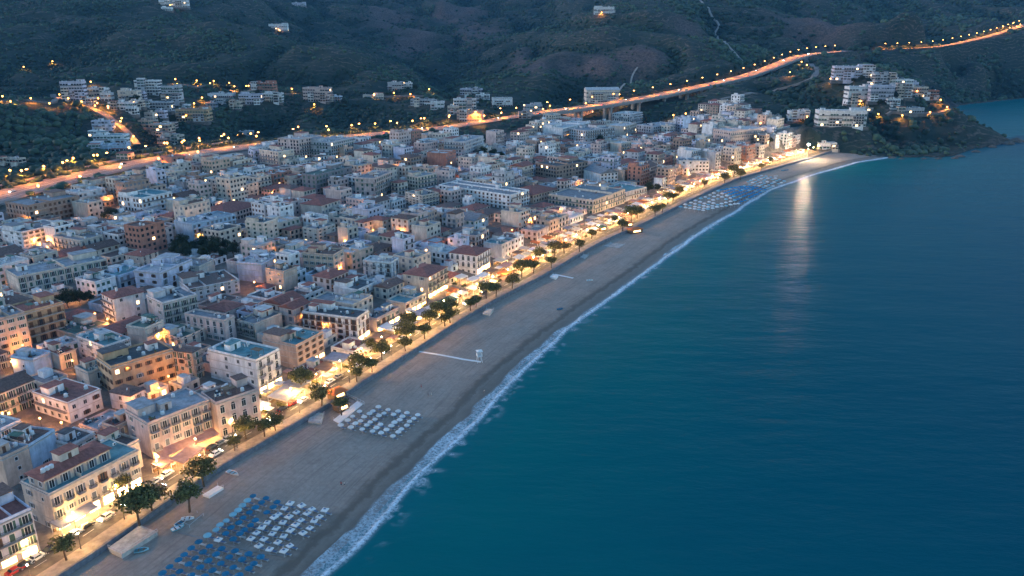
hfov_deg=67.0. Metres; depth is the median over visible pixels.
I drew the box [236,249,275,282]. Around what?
house
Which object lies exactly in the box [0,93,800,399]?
distant town
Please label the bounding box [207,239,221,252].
tree
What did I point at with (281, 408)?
car
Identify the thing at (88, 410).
window
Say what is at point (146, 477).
sidewalk
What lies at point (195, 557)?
parasol
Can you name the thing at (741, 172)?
tree
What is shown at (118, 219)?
house
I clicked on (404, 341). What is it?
tree
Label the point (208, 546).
parasol
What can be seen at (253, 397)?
window
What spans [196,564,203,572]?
parasol
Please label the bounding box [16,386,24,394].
window
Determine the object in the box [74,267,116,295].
house
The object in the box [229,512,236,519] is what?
parasol
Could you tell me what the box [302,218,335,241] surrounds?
house
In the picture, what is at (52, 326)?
window
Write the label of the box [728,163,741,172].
tree
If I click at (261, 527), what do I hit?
parasol
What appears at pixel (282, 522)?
parasol
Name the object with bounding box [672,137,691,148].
apartment block
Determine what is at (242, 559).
parasol
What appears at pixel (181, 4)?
house
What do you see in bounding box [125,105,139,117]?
house
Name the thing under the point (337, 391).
kiosk
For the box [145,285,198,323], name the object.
house
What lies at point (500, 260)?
terrace canopy
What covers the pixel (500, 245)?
house
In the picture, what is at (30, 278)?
window
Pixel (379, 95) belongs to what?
house
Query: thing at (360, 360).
tree
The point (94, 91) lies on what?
house
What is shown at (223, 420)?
window
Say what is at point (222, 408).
window
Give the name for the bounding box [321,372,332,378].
cafe umbrella
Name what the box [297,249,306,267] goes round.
house
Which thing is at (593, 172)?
house
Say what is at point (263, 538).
parasol
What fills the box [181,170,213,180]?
house
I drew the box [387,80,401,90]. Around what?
house
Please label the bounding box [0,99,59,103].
lane
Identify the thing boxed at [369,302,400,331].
house
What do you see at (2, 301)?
house
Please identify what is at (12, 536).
window
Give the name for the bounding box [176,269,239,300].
house
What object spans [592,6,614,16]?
house
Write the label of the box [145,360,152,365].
window
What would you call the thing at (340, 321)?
house
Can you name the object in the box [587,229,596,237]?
tree
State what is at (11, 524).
window
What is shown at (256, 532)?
parasol
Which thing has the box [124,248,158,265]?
house
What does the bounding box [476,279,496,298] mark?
tree
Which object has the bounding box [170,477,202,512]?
tree
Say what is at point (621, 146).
apartment block
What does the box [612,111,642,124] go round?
apartment block
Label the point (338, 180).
house
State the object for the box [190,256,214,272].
house
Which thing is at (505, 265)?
terrace canopy
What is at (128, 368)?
window
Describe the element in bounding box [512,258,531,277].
tree
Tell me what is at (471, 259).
house
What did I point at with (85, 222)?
house
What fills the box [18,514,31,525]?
window
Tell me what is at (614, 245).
platform
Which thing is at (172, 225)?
house
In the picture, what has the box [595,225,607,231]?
kiosk
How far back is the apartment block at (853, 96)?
936.13 m
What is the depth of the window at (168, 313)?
323.76 m
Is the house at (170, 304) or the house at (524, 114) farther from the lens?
the house at (524, 114)
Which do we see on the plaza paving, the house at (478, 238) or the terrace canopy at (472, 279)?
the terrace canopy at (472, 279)
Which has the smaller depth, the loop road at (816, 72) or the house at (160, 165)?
the house at (160, 165)
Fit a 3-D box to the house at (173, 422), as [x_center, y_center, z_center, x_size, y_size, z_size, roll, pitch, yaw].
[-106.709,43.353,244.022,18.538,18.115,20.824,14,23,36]
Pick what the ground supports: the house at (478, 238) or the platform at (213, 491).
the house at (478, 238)
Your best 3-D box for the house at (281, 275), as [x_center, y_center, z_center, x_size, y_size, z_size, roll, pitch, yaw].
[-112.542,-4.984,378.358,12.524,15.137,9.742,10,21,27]
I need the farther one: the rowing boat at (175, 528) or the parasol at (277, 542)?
the rowing boat at (175, 528)
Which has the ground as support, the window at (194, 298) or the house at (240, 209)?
the house at (240, 209)
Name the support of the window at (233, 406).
in the house at (236, 397)
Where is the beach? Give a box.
[69,152,884,575]
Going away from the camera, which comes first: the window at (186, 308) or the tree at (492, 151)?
the window at (186, 308)
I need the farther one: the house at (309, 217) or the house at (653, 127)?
the house at (653, 127)
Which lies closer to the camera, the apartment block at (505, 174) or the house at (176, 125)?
the apartment block at (505, 174)
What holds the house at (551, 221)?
on the ground
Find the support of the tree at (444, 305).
on the promenade road at (83, 537)
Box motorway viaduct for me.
[532,55,810,120]
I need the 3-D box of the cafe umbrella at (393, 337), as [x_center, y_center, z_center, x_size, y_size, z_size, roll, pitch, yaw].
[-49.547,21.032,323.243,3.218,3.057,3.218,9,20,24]
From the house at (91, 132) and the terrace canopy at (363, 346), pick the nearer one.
the terrace canopy at (363, 346)
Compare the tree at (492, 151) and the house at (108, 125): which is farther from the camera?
the house at (108, 125)
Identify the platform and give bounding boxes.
[108,525,157,558]
[203,483,223,497]
[308,412,323,424]
[333,401,362,422]
[483,308,493,315]
[550,274,558,279]
[580,252,588,258]
[603,242,624,247]
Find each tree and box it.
[47,532,75,560]
[54,288,75,307]
[73,290,84,304]
[81,290,94,300]
[100,207,117,217]
[109,482,159,525]
[112,473,131,489]
[133,480,171,510]
[168,241,180,252]
[169,115,176,121]
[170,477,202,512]
[171,233,189,243]
[174,242,192,255]
[180,455,216,486]
[187,240,198,245]
[197,235,207,245]
[197,244,210,254]
[204,235,221,244]
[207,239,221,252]
[218,247,229,255]
[220,238,230,247]
[225,434,242,450]
[226,241,239,256]
[231,414,256,438]
[237,132,245,137]
[254,418,272,436]
[262,411,284,430]
[287,366,313,392]
[308,383,331,405]
[331,396,348,415]
[348,350,372,374]
[349,366,362,381]
[362,338,374,352]
[367,358,378,371]
[370,339,390,359]
[392,318,417,336]
[397,336,412,350]
[398,310,417,322]
[417,323,431,338]
[419,308,438,326]
[431,299,452,321]
[439,312,450,325]
[443,308,459,322]
[445,297,458,306]
[464,298,478,310]
[470,294,481,307]
[476,146,486,152]
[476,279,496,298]
[488,149,496,154]
[493,283,501,296]
[504,272,520,288]
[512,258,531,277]
[526,259,540,272]
[532,246,548,255]
[545,256,555,267]
[547,239,562,256]
[561,242,571,253]
[574,238,585,251]
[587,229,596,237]
[610,215,620,224]
[616,218,628,230]
[623,204,639,219]
[636,204,644,218]
[644,181,653,190]
[648,204,661,215]
[654,183,661,189]
[662,191,673,204]
[674,185,684,193]
[719,172,730,182]
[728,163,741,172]
[734,168,746,179]
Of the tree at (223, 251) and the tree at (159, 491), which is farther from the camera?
the tree at (223, 251)
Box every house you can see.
[0,156,26,166]
[0,212,3,223]
[0,244,24,257]
[0,254,28,284]
[0,296,5,305]
[0,349,9,369]
[0,370,34,415]
[0,414,21,437]
[0,438,32,486]
[0,482,39,569]
[1,219,50,247]
[1,423,56,468]
[4,252,24,256]
[4,291,32,304]
[5,189,79,220]
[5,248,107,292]
[10,346,53,374]
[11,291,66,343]
[19,438,142,530]
[21,248,58,263]
[31,378,103,422]
[42,340,77,369]
[43,219,73,243]
[52,226,103,250]
[55,312,108,338]
[56,426,95,447]
[58,246,83,257]
[66,186,105,198]
[70,178,107,193]
[72,198,103,218]
[74,216,107,230]
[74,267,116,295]
[74,356,101,386]
[75,327,130,358]
[78,409,115,437]
[80,96,96,104]
[81,238,119,253]
[81,426,142,466]
[86,141,131,151]
[87,86,109,99]
[87,128,104,137]
[87,224,119,239]
[88,298,103,311]
[91,118,115,132]
[92,131,130,142]
[96,339,176,390]
[100,90,114,100]
[100,285,146,322]
[101,409,128,434]
[103,225,126,246]
[103,315,140,335]
[104,264,138,288]
[105,100,137,110]
[106,215,122,222]
[108,214,139,226]
[108,384,145,409]
[116,151,134,159]
[117,88,142,100]
[117,188,172,210]
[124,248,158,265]
[124,387,219,458]
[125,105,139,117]
[125,313,165,345]
[129,98,146,110]
[130,208,168,219]
[133,252,192,287]
[138,118,153,131]
[141,91,146,98]
[143,99,174,114]
[144,110,157,122]
[145,161,171,168]
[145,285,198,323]
[149,182,166,190]
[154,216,173,222]
[155,108,168,120]
[157,136,168,146]
[158,0,189,8]
[160,132,184,144]
[161,6,173,12]
[161,323,205,346]
[162,121,178,128]
[164,222,175,235]
[165,165,184,179]
[165,197,188,211]
[165,225,173,243]
[172,189,198,198]
[172,343,204,378]
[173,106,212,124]
[173,211,236,242]
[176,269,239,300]
[179,103,190,107]
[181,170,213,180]
[184,308,236,341]
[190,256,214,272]
[191,162,201,171]
[192,153,218,161]
[195,381,216,393]
[198,292,240,309]
[201,373,261,436]
[203,222,241,242]
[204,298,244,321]
[205,101,217,109]
[207,91,235,104]
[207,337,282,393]
[211,198,251,219]
[212,180,258,194]
[217,167,242,175]
[228,155,252,167]
[229,99,242,110]
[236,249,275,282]
[236,302,259,318]
[236,304,282,339]
[238,92,263,105]
[238,163,256,170]
[239,129,255,135]
[240,235,275,256]
[243,164,271,174]
[246,172,271,194]
[248,141,272,148]
[249,80,277,91]
[251,199,272,216]
[261,324,324,368]
[263,91,283,105]
[263,290,303,311]
[264,168,291,184]
[264,260,297,290]
[266,200,293,216]
[266,214,300,236]
[267,238,291,251]
[268,23,289,32]
[272,164,294,169]
[275,249,299,265]
[277,297,309,326]
[280,240,310,250]
[284,173,301,185]
[290,166,305,173]
[292,2,306,7]
[293,356,335,379]
[294,281,323,299]
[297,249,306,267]
[299,197,340,214]
[302,211,328,226]
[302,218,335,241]
[302,242,344,272]
[302,299,369,339]
[304,264,328,281]
[305,162,327,171]
[308,291,344,303]
[310,160,335,163]
[311,268,348,291]
[325,185,351,203]
[326,243,347,247]
[328,176,348,186]
[330,94,342,101]
[332,290,372,312]
[333,274,377,295]
[337,221,358,242]
[339,213,366,224]
[340,240,373,269]
[344,160,371,173]
[344,171,360,192]
[351,199,383,217]
[362,253,398,277]
[363,92,385,99]
[364,227,387,242]
[368,195,390,208]
[368,240,391,253]
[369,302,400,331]
[373,277,404,299]
[374,250,395,255]
[379,227,411,243]
[382,139,404,157]
[386,285,426,313]
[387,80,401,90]
[391,211,417,234]
[391,232,415,252]
[393,248,430,272]
[400,81,412,88]
[400,152,421,165]
[401,206,428,221]
[401,263,448,297]
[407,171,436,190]
[408,97,434,107]
[411,219,440,241]
[414,140,437,150]
[419,207,436,220]
[427,242,457,263]
[428,100,444,111]
[438,180,529,208]
[441,208,487,228]
[446,104,458,115]
[446,209,464,229]
[448,243,490,273]
[453,97,475,108]
[455,225,487,246]
[456,108,483,121]
[458,87,482,97]
[469,162,491,175]
[475,93,489,102]
[483,232,513,258]
[485,158,503,172]
[490,97,512,107]
[500,202,530,231]
[505,155,521,163]
[510,160,533,177]
[514,172,526,187]
[518,109,531,118]
[520,183,557,203]
[521,223,549,240]
[523,102,542,110]
[530,209,543,223]
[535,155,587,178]
[535,214,557,235]
[538,137,558,141]
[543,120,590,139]
[544,211,569,230]
[548,184,625,213]
[563,110,592,117]
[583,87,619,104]
[583,164,617,182]
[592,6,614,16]
[608,183,646,201]
[636,121,677,132]
[644,146,663,152]
[644,160,657,181]
[676,156,709,174]
[713,125,766,145]
[786,108,810,123]
[813,107,868,130]
[816,140,839,152]
[863,105,873,114]
[867,80,881,84]
[870,71,897,83]
[885,97,900,107]
[889,106,926,116]
[891,77,913,83]
[892,82,914,100]
[913,80,919,86]
[913,85,930,100]
[928,89,940,101]
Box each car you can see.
[4,565,25,575]
[18,559,35,570]
[28,551,46,562]
[42,543,56,554]
[70,528,83,535]
[78,520,95,530]
[97,511,114,521]
[146,478,159,485]
[153,476,162,483]
[156,484,165,489]
[159,469,174,477]
[205,444,218,450]
[208,449,222,457]
[214,439,225,445]
[277,405,288,411]
[287,400,297,405]
[299,396,308,402]
[324,378,334,384]
[333,373,343,378]
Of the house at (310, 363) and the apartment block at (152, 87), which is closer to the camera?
the house at (310, 363)
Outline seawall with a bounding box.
[55,151,831,575]
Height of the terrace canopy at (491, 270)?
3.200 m
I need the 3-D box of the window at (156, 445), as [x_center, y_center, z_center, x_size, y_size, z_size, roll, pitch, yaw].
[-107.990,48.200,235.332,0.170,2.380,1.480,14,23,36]
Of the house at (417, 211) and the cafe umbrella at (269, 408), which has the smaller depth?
the cafe umbrella at (269, 408)
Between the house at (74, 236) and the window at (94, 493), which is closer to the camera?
the window at (94, 493)
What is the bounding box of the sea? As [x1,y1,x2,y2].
[313,98,1023,575]
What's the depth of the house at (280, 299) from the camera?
342.19 m
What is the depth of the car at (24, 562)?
187.86 m
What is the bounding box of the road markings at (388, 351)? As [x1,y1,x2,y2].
[34,151,820,567]
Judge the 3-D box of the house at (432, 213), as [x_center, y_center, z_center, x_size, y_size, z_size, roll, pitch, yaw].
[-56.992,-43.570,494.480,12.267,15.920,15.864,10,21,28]
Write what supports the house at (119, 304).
on the ground
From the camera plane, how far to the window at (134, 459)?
218.53 m
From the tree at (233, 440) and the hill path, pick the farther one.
the hill path
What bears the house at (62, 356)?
on the ground
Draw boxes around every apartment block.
[0,279,3,296]
[0,304,31,356]
[59,79,87,100]
[104,170,135,200]
[114,174,149,204]
[123,216,167,250]
[134,78,161,95]
[140,122,175,136]
[160,84,184,105]
[173,196,210,219]
[188,179,212,198]
[200,155,230,174]
[215,171,247,201]
[245,214,278,238]
[259,144,294,164]
[278,131,321,157]
[301,162,352,194]
[302,85,332,103]
[310,135,355,157]
[354,170,393,195]
[374,162,397,180]
[389,128,411,145]
[405,189,438,205]
[427,149,455,165]
[444,134,483,156]
[492,166,514,186]
[510,128,529,141]
[539,141,555,156]
[569,123,614,141]
[590,139,609,153]
[601,153,620,169]
[606,121,636,135]
[610,140,631,153]
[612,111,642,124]
[624,146,644,161]
[627,161,649,184]
[645,151,665,164]
[657,165,675,186]
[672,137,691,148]
[677,146,701,157]
[738,141,755,159]
[829,64,875,83]
[842,84,872,106]
[865,84,894,104]
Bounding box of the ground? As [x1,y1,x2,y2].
[0,0,1023,502]
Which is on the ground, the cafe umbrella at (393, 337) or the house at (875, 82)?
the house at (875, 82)
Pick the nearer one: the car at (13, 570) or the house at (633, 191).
the car at (13, 570)
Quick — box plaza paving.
[34,149,813,541]
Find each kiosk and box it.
[327,386,347,400]
[330,398,351,412]
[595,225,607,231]
[626,227,643,233]
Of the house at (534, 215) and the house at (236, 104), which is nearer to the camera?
the house at (534, 215)
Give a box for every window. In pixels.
[0,355,5,361]
[0,362,7,369]
[0,394,5,401]
[0,402,7,409]
[2,429,10,436]
[3,520,15,533]
[6,390,15,397]
[8,532,15,542]
[8,542,21,554]
[10,399,15,405]
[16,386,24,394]
[18,394,26,402]
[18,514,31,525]
[19,277,25,282]
[20,283,26,288]
[20,402,28,410]
[21,524,34,536]
[24,535,36,547]
[25,382,33,390]
[27,276,33,281]
[36,280,42,285]
[37,319,44,324]
[40,334,47,340]
[42,273,48,277]
[43,278,49,283]
[46,478,57,489]
[49,323,56,329]
[50,271,56,276]
[50,331,56,337]
[51,494,62,506]
[54,507,65,519]
[57,270,63,274]
[57,313,63,319]
[60,471,70,482]
[63,489,74,500]
[64,353,71,360]
[66,361,73,367]
[66,501,76,510]
[73,464,84,475]
[75,482,85,494]
[78,495,87,503]
[83,408,90,414]
[86,458,96,469]
[88,478,94,487]
[91,490,97,497]
[92,394,99,399]
[98,471,107,482]
[99,452,109,463]
[102,484,108,492]
[110,467,115,475]
[115,379,122,384]
[119,460,128,471]
[124,366,131,371]
[126,376,133,380]
[129,455,138,465]
[132,467,139,475]
[136,373,143,377]
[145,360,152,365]
[149,423,158,432]
[151,433,159,439]
[154,442,159,450]
[160,419,168,428]
[162,428,169,434]
[164,304,170,309]
[165,311,171,316]
[165,354,172,358]
[165,438,170,445]
[166,318,172,323]
[171,415,179,423]
[172,424,180,433]
[173,302,179,307]
[174,433,181,439]
[177,352,183,358]
[181,411,189,420]
[182,306,188,312]
[183,420,190,426]
[184,429,192,437]
[190,297,195,303]
[191,407,199,416]
[192,416,200,424]
[194,424,201,433]
[202,412,210,420]
[204,421,211,429]
[220,405,225,413]
[221,417,226,425]
[223,428,227,435]
[230,402,235,409]
[232,413,236,421]
[241,398,246,406]
[251,394,256,402]
[253,406,257,413]
[351,325,356,330]
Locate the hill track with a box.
[699,0,742,60]
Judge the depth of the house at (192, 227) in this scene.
449.68 m
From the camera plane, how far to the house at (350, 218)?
473.04 m
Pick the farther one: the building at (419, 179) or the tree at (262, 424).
the building at (419, 179)
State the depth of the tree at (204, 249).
412.19 m
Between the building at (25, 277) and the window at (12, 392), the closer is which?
the window at (12, 392)
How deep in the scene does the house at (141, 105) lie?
845.43 m
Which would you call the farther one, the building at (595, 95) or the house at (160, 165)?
the building at (595, 95)
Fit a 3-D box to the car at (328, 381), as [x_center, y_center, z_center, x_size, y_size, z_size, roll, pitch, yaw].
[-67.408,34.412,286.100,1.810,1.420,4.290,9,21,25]
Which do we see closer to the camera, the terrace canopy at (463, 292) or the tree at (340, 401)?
the tree at (340, 401)
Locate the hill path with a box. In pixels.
[619,67,637,89]
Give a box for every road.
[0,140,235,187]
[13,151,823,575]
[50,94,140,145]
[176,83,298,94]
[719,57,819,99]
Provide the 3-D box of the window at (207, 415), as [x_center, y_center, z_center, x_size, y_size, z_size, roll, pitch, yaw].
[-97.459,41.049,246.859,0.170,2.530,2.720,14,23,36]
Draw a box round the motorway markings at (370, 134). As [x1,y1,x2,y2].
[3,51,837,199]
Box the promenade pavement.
[36,151,828,575]
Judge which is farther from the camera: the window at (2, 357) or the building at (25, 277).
the building at (25, 277)
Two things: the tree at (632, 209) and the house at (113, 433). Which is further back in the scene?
the tree at (632, 209)
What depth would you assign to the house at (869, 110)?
923.80 m
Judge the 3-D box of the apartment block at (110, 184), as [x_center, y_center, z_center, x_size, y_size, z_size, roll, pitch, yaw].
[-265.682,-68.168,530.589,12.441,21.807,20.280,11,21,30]
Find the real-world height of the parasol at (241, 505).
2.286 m
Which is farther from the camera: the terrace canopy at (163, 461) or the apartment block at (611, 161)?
the apartment block at (611, 161)
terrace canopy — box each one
[49,502,99,534]
[150,455,176,472]
[169,444,204,468]
[259,400,270,410]
[267,384,304,405]
[283,377,310,395]
[311,370,321,386]
[314,361,336,371]
[323,351,349,368]
[357,343,373,356]
[366,331,391,342]
[378,322,398,333]
[391,308,426,328]
[429,295,457,314]
[445,287,458,294]
[454,273,467,282]
[457,290,467,298]
[466,276,479,284]
[466,285,479,294]
[475,272,489,280]
[484,267,498,277]
[493,257,507,264]
[497,269,512,277]
[498,262,512,269]
[512,250,522,256]
[513,254,526,262]
[518,246,529,250]
[521,252,531,255]
[523,256,537,259]
[562,226,572,231]
[571,227,581,232]
[585,221,596,226]
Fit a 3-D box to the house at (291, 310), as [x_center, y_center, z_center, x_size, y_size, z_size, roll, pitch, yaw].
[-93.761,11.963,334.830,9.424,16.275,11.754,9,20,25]
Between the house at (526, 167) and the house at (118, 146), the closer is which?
the house at (526, 167)
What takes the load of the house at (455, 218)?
on the ground
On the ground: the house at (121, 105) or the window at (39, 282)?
the house at (121, 105)
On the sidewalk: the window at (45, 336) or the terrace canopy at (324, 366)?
the terrace canopy at (324, 366)
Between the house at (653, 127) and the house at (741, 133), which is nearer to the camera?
the house at (741, 133)
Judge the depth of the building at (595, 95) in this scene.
1022.36 m
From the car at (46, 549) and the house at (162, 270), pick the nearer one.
the car at (46, 549)
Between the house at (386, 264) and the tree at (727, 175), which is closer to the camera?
the house at (386, 264)
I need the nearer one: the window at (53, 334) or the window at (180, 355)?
the window at (180, 355)
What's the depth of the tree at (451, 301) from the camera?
351.89 m
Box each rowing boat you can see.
[134,547,148,552]
[170,524,183,531]
[174,518,186,526]
[180,516,193,520]
[225,469,238,475]
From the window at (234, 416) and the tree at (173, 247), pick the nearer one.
the window at (234, 416)
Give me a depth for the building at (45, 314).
315.38 m
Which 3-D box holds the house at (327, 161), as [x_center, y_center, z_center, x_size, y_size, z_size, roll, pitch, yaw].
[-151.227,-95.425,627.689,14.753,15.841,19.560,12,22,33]
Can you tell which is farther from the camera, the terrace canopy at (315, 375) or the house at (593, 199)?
the house at (593, 199)
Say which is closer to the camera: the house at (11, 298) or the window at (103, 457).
the window at (103, 457)
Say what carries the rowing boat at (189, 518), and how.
on the beach
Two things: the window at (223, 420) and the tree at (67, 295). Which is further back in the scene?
the tree at (67, 295)
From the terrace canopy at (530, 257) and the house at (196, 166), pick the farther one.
the house at (196, 166)
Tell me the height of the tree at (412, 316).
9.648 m
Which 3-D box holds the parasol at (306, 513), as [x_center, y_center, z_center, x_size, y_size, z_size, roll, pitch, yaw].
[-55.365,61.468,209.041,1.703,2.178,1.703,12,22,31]
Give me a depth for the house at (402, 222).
463.75 m
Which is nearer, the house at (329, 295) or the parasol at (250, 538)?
the parasol at (250, 538)
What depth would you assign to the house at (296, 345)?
299.61 m
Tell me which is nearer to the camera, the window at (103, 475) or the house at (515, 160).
the window at (103, 475)
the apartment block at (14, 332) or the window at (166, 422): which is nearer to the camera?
the window at (166, 422)
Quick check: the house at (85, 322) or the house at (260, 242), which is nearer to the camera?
the house at (85, 322)
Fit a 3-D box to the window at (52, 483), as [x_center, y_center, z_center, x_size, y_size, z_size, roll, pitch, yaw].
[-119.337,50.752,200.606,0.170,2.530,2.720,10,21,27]
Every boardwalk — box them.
[178,532,287,556]
[419,351,481,362]
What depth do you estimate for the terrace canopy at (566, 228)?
497.53 m
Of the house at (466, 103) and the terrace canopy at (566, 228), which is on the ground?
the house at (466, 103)
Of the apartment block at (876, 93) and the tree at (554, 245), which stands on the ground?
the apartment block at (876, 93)
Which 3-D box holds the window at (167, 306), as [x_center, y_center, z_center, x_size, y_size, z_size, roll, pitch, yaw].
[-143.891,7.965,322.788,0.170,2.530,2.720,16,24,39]
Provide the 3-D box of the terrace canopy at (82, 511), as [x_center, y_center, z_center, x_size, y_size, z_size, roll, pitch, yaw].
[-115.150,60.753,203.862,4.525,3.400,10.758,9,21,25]
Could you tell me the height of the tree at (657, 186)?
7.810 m
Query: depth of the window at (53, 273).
371.91 m
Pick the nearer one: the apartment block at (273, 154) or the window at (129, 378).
the window at (129, 378)
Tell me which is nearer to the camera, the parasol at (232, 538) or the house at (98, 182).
the parasol at (232, 538)
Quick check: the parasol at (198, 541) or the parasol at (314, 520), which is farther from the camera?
the parasol at (314, 520)
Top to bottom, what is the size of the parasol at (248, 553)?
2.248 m
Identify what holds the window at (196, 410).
in the house at (173, 422)
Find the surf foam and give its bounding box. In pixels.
[313,157,887,575]
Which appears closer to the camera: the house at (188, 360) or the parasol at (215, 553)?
the parasol at (215, 553)
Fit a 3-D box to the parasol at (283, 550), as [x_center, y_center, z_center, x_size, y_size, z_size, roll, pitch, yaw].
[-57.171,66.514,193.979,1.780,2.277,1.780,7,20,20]
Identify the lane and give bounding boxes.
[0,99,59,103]
[384,95,422,97]
[886,108,950,116]
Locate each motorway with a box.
[0,51,844,203]
[872,24,1023,49]
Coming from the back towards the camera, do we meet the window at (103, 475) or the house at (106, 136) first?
the house at (106, 136)
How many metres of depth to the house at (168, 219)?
472.62 m
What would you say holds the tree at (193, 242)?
on the ground
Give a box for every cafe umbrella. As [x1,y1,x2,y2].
[260,388,271,395]
[264,406,274,410]
[272,380,284,387]
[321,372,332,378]
[388,335,397,340]
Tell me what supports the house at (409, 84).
on the ground
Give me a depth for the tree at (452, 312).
341.66 m
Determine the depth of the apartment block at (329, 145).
673.95 m
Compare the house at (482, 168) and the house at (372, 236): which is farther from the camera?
the house at (482, 168)
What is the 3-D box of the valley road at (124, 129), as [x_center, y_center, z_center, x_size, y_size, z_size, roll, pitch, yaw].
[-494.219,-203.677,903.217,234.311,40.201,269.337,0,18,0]
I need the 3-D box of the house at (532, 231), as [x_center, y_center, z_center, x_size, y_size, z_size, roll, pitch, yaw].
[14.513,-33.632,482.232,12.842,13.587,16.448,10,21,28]
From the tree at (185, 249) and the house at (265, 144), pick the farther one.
the house at (265, 144)
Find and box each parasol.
[158,570,166,575]
[165,564,173,571]
[174,557,182,565]
[175,569,183,573]
[180,552,187,559]
[184,561,192,569]
[187,545,194,553]
[191,555,198,563]
[194,539,202,547]
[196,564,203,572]
[198,549,206,557]
[203,532,211,541]
[204,557,212,566]
[205,544,212,551]
[208,567,216,575]
[212,527,219,534]
[212,551,219,559]
[214,537,222,545]
[216,522,223,529]
[217,546,225,554]
[217,561,224,568]
[221,571,229,575]
[222,531,228,538]
[225,554,232,562]
[227,525,234,532]
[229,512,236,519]
[229,536,236,544]
[229,565,236,572]
[231,548,238,556]
[234,508,241,515]
[234,572,243,575]
[235,520,242,528]
[236,531,243,539]
[238,503,245,510]
[238,556,245,565]
[240,527,247,535]
[243,498,250,505]
[244,551,252,559]
[244,565,252,574]
[246,510,252,517]
[246,536,255,544]
[249,561,257,569]
[251,505,258,513]
[251,518,258,525]
[252,530,260,538]
[254,542,263,551]
[256,554,264,562]
[257,525,266,533]
[259,536,267,544]
[263,520,270,527]
[265,546,273,551]
[268,531,276,539]
[269,504,276,512]
[269,514,278,523]
[272,526,280,534]
[273,539,281,547]
[278,520,286,528]
[279,534,287,541]
[279,548,288,557]
[284,514,293,522]
[285,501,294,509]
[285,527,294,536]
[285,543,293,550]
[290,522,300,530]
[297,502,305,511]
[298,530,307,538]
[302,510,311,518]
[310,518,318,526]
[320,507,328,515]
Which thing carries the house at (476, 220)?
on the ground
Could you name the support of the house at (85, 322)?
on the ground
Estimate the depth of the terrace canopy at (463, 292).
375.65 m
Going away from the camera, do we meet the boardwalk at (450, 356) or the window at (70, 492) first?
the window at (70, 492)
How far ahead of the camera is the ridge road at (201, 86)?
1019.64 m
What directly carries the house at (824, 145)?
on the ground
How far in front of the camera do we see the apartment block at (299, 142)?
667.70 m
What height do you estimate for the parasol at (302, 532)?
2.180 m
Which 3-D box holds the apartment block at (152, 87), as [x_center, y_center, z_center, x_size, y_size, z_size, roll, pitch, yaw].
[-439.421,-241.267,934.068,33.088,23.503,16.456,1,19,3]
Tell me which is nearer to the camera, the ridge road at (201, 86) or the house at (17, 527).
the house at (17, 527)
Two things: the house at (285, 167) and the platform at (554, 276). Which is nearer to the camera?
the platform at (554, 276)
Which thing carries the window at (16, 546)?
in the house at (17, 527)
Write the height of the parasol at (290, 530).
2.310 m
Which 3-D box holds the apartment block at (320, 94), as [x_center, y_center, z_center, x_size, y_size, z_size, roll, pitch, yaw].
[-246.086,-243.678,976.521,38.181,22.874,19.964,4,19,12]
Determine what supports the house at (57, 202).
on the ground
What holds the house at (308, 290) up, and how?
on the ground
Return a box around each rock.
[1002,141,1014,144]
[1010,138,1023,142]
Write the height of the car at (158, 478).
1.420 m
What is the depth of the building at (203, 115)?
869.06 m
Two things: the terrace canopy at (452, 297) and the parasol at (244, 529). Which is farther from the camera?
the terrace canopy at (452, 297)
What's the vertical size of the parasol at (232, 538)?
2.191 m
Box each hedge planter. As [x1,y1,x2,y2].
[276,402,286,407]
[342,364,349,369]
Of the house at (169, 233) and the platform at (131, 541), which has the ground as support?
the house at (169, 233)
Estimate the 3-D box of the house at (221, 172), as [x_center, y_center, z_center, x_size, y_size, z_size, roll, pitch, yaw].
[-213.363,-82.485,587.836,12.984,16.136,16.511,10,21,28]
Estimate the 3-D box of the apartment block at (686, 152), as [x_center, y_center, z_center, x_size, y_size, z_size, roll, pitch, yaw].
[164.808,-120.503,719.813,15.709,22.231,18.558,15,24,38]
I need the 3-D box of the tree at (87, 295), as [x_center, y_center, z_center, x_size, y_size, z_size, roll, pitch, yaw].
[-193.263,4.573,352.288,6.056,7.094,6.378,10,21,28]
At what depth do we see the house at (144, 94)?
895.17 m
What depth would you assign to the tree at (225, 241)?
429.89 m
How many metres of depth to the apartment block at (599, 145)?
734.40 m
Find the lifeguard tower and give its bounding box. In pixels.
[476,349,482,362]
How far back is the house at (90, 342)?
295.71 m
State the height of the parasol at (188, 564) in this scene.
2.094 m
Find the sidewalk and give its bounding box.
[0,151,815,575]
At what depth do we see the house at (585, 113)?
976.23 m
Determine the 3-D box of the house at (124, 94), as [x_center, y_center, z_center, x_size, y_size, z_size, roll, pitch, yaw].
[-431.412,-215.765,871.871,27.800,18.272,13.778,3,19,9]
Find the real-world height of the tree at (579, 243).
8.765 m
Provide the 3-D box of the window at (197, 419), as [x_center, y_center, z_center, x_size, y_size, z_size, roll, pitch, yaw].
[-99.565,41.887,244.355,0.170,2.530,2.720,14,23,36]
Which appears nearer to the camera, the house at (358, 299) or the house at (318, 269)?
the house at (358, 299)
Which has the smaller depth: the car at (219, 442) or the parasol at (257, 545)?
the parasol at (257, 545)

